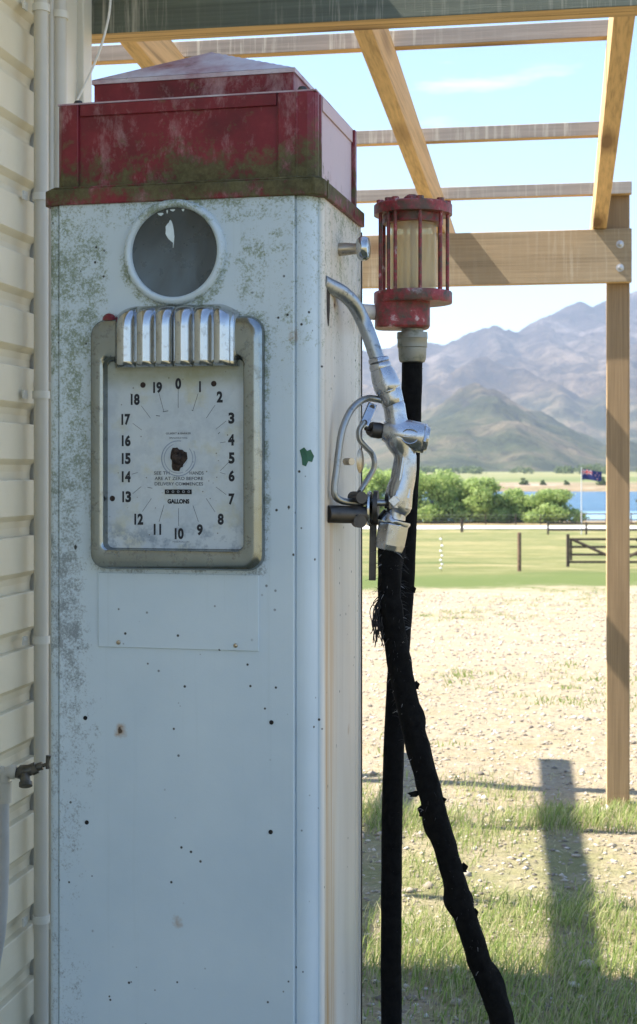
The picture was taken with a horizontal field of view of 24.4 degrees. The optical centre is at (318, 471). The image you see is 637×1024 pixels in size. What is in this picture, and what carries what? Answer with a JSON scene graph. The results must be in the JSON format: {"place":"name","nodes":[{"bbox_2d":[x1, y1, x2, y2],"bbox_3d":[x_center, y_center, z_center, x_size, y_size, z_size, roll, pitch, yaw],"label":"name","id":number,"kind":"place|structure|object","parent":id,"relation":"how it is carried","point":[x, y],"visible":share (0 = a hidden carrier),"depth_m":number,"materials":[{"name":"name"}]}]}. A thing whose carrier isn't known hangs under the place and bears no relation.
{"place":"outdoors","nodes":[
{"label":"outdoors","id":0,"kind":"place"},
{"bbox_2d":[92,16,636,350],"label":"sky","id":1,"kind":"structure","parent":0,"point":[543,83],"materials":[{"name":"blue"}]},
{"bbox_2d":[362,472,636,1023],"bbox_3d":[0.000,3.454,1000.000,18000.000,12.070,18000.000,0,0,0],"label":"ground","id":2,"kind":"structure","parent":0,"point":[478,561],"depth_m":9.55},
{"bbox_2d":[0,755,50,964],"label":"garden tap","id":3,"kind":"object","parent":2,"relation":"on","point":[23,773],"visible":1,"depth_m":3.19,"materials":[{"name":"grey metal"}]},
{"bbox_2d":[0,0,91,1023],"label":"weatherboard house","id":4,"kind":"structure","parent":2,"relation":"on","point":[45,56],"depth_m":3.50,"materials":[{"name":"beige paint"}]},
{"bbox_2d":[76,0,111,99],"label":"white cable","id":5,"kind":"object","parent":4,"relation":"hanging from","point":[98,53],"visible":0.84,"depth_m":3.86,"materials":[{"name":"white plastic"}]},
{"bbox_2d":[46,52,451,1023],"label":"fuel pump","id":6,"kind":"object","parent":2,"relation":"on","point":[206,596],"visible":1,"depth_m":2.63,"materials":[{"name":"white paint"}]},
{"bbox_2d":[325,275,430,553],"bbox_3d":[0.093,-0.101,2.694,0.240,0.504,0.086,0,0,-24],"label":"fuel nozzle","id":7,"kind":"object","parent":6,"relation":"attached to","point":[400,435],"visible":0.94,"depth_m":2.70,"materials":[{"name":"metal"}]},
{"bbox_2d":[365,362,514,1023],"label":"fuel hose","id":8,"kind":"object","parent":6,"relation":"attached to","point":[405,718],"visible":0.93,"depth_m":2.72,"materials":[{"name":"black rubber"}]},
{"bbox_2d":[92,0,636,805],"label":"timber pergola","id":9,"kind":"object","parent":2,"relation":"on","point":[144,32],"visible":0.72,"depth_m":5.51,"materials":[{"name":"brown wood"}]},
{"bbox_2d":[362,467,390,520],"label":"willow tree","id":10,"kind":"object","parent":2,"relation":"on","point":[379,481],"visible":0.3,"depth_m":166.80,"materials":[{"name":"green plant"}]},
{"bbox_2d":[379,468,425,521],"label":"willow tree","id":11,"kind":"object","parent":2,"relation":"on","point":[389,479],"visible":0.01,"depth_m":170.15,"materials":[{"name":"green plant"}]},
{"bbox_2d":[417,469,464,522],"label":"willow tree","id":12,"kind":"object","parent":2,"relation":"on","point":[440,494],"visible":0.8,"depth_m":166.65,"materials":[{"name":"green plant"}]},
{"bbox_2d":[439,536,442,570],"bbox_3d":[3.759,2.563,45.023,0.125,1.180,0.084,0,0,0],"label":"electric fence stake","id":13,"kind":"object","parent":2,"relation":"on","point":[441,553],"visible":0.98,"depth_m":45.01,"materials":[{"name":"white plastic"}]},
{"bbox_2d":[432,473,482,521],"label":"willow tree","id":14,"kind":"object","parent":2,"relation":"on","point":[461,494],"visible":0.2,"depth_m":169.72,"materials":[{"name":"green plant"}]},
{"bbox_2d":[460,519,462,531],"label":"fence post","id":15,"kind":"object","parent":2,"relation":"on","point":[461,525],"visible":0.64,"depth_m":141.87,"materials":[{"name":"wood"}]},
{"bbox_2d":[449,476,510,522],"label":"willow tree","id":16,"kind":"object","parent":2,"relation":"on","point":[479,502],"visible":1,"depth_m":166.77,"materials":[{"name":"green plant"}]},
{"bbox_2d":[362,768,636,1023],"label":"green grass","id":17,"kind":"structure","parent":2,"relation":"on","point":[428,947],"depth_m":4.52,"materials":[{"name":"green plant"}]},
{"bbox_2d":[362,591,636,1023],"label":"gravel stones","id":18,"kind":"object","parent":2,"relation":"on","point":[428,884],"visible":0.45,"depth_m":8.12,"materials":[{"name":"beige gravel"}]},
{"bbox_2d":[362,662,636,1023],"bbox_3d":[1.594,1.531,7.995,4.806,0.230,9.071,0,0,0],"label":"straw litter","id":19,"kind":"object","parent":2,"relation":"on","point":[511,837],"visible":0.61,"depth_m":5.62,"materials":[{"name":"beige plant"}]},
{"bbox_2d":[362,587,636,756],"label":"grass tufts","id":20,"kind":"object","parent":2,"relation":"on","point":[465,670],"visible":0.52,"depth_m":11.43,"materials":[{"name":"beige plant"}]},
{"bbox_2d":[363,463,636,473],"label":"shelter belt","id":21,"kind":"object","parent":2,"relation":"on","point":[565,469],"visible":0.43,"depth_m":1243.37,"materials":[{"name":"green plant"}]},
{"bbox_2d":[487,487,527,521],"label":"willow tree","id":22,"kind":"object","parent":2,"relation":"on","point":[512,502],"visible":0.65,"depth_m":168.47,"materials":[{"name":"green plant"}]},
{"bbox_2d":[517,532,520,570],"bbox_3d":[6.146,2.556,45.023,0.124,1.400,0.121,0,0,0],"label":"fence post","id":23,"kind":"object","parent":2,"relation":"on","point":[518,551],"visible":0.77,"depth_m":44.97,"materials":[{"name":"wood"}]},
{"bbox_2d":[519,478,528,484],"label":"shore tree","id":24,"kind":"object","parent":2,"relation":"on","point":[523,482],"visible":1,"depth_m":565.47,"materials":[{"name":"green plant"}]},
{"bbox_2d":[514,494,537,521],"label":"willow tree","id":25,"kind":"object","parent":2,"relation":"on","point":[522,501],"visible":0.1,"depth_m":169.26,"materials":[{"name":"green plant"}]},
{"bbox_2d":[485,514,570,524],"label":"wire fence","id":26,"kind":"object","parent":2,"relation":"on","point":[540,521],"visible":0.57,"depth_m":161.00,"materials":[{"name":"metal"}]},
{"bbox_2d":[519,487,589,523],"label":"willow tree","id":27,"kind":"object","parent":2,"relation":"on","point":[550,504],"visible":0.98,"depth_m":165.72,"materials":[{"name":"green plant"}]},
{"bbox_2d":[581,467,601,534],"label":"flagpole","id":28,"kind":"object","parent":2,"relation":"on","point":[586,474],"visible":0.99,"depth_m":136.47,"materials":[{"name":"fabric"}]},
{"bbox_2d":[547,522,636,534],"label":"rail fence","id":29,"kind":"object","parent":2,"relation":"on","point":[585,529],"visible":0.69,"depth_m":135.89,"materials":[{"name":"wood"}]},
{"bbox_2d":[595,476,605,484],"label":"shore tree","id":30,"kind":"object","parent":2,"relation":"on","point":[602,482],"visible":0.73,"depth_m":565.25,"materials":[{"name":"green plant"}]},
{"bbox_2d":[566,534,636,566],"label":"field gate","id":31,"kind":"structure","parent":2,"relation":"on","point":[569,547],"depth_m":49.98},
{"bbox_2d":[580,513,636,522],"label":"rail fence","id":32,"kind":"object","parent":2,"relation":"on","point":[631,519],"visible":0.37,"depth_m":162.91,"materials":[{"name":"white wood"}]},
{"bbox_2d":[362,291,636,471],"bbox_3d":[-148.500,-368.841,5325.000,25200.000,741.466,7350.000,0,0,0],"label":"mountains","id":33,"kind":"structure","parent":0,"point":[532,395],"depth_m":4140.30,"materials":[{"name":"grey stone"}]},
{"bbox_2d":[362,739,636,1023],"bbox_3d":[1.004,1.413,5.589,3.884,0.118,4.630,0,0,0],"label":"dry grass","id":34,"kind":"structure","parent":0,"point":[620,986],"depth_m":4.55,"materials":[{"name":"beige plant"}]},
{"bbox_2d":[362,525,636,528],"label":"road","id":35,"kind":"structure","parent":0,"point":[513,527],"depth_m":151.71,"materials":[{"name":"grey asphalt"}]},
{"bbox_2d":[382,491,636,520],"bbox_3d":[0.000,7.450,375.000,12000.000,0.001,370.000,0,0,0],"label":"lake","id":36,"kind":"structure","parent":0,"point":[593,501],"depth_m":354.05,"materials":[{"name":"liquid"}]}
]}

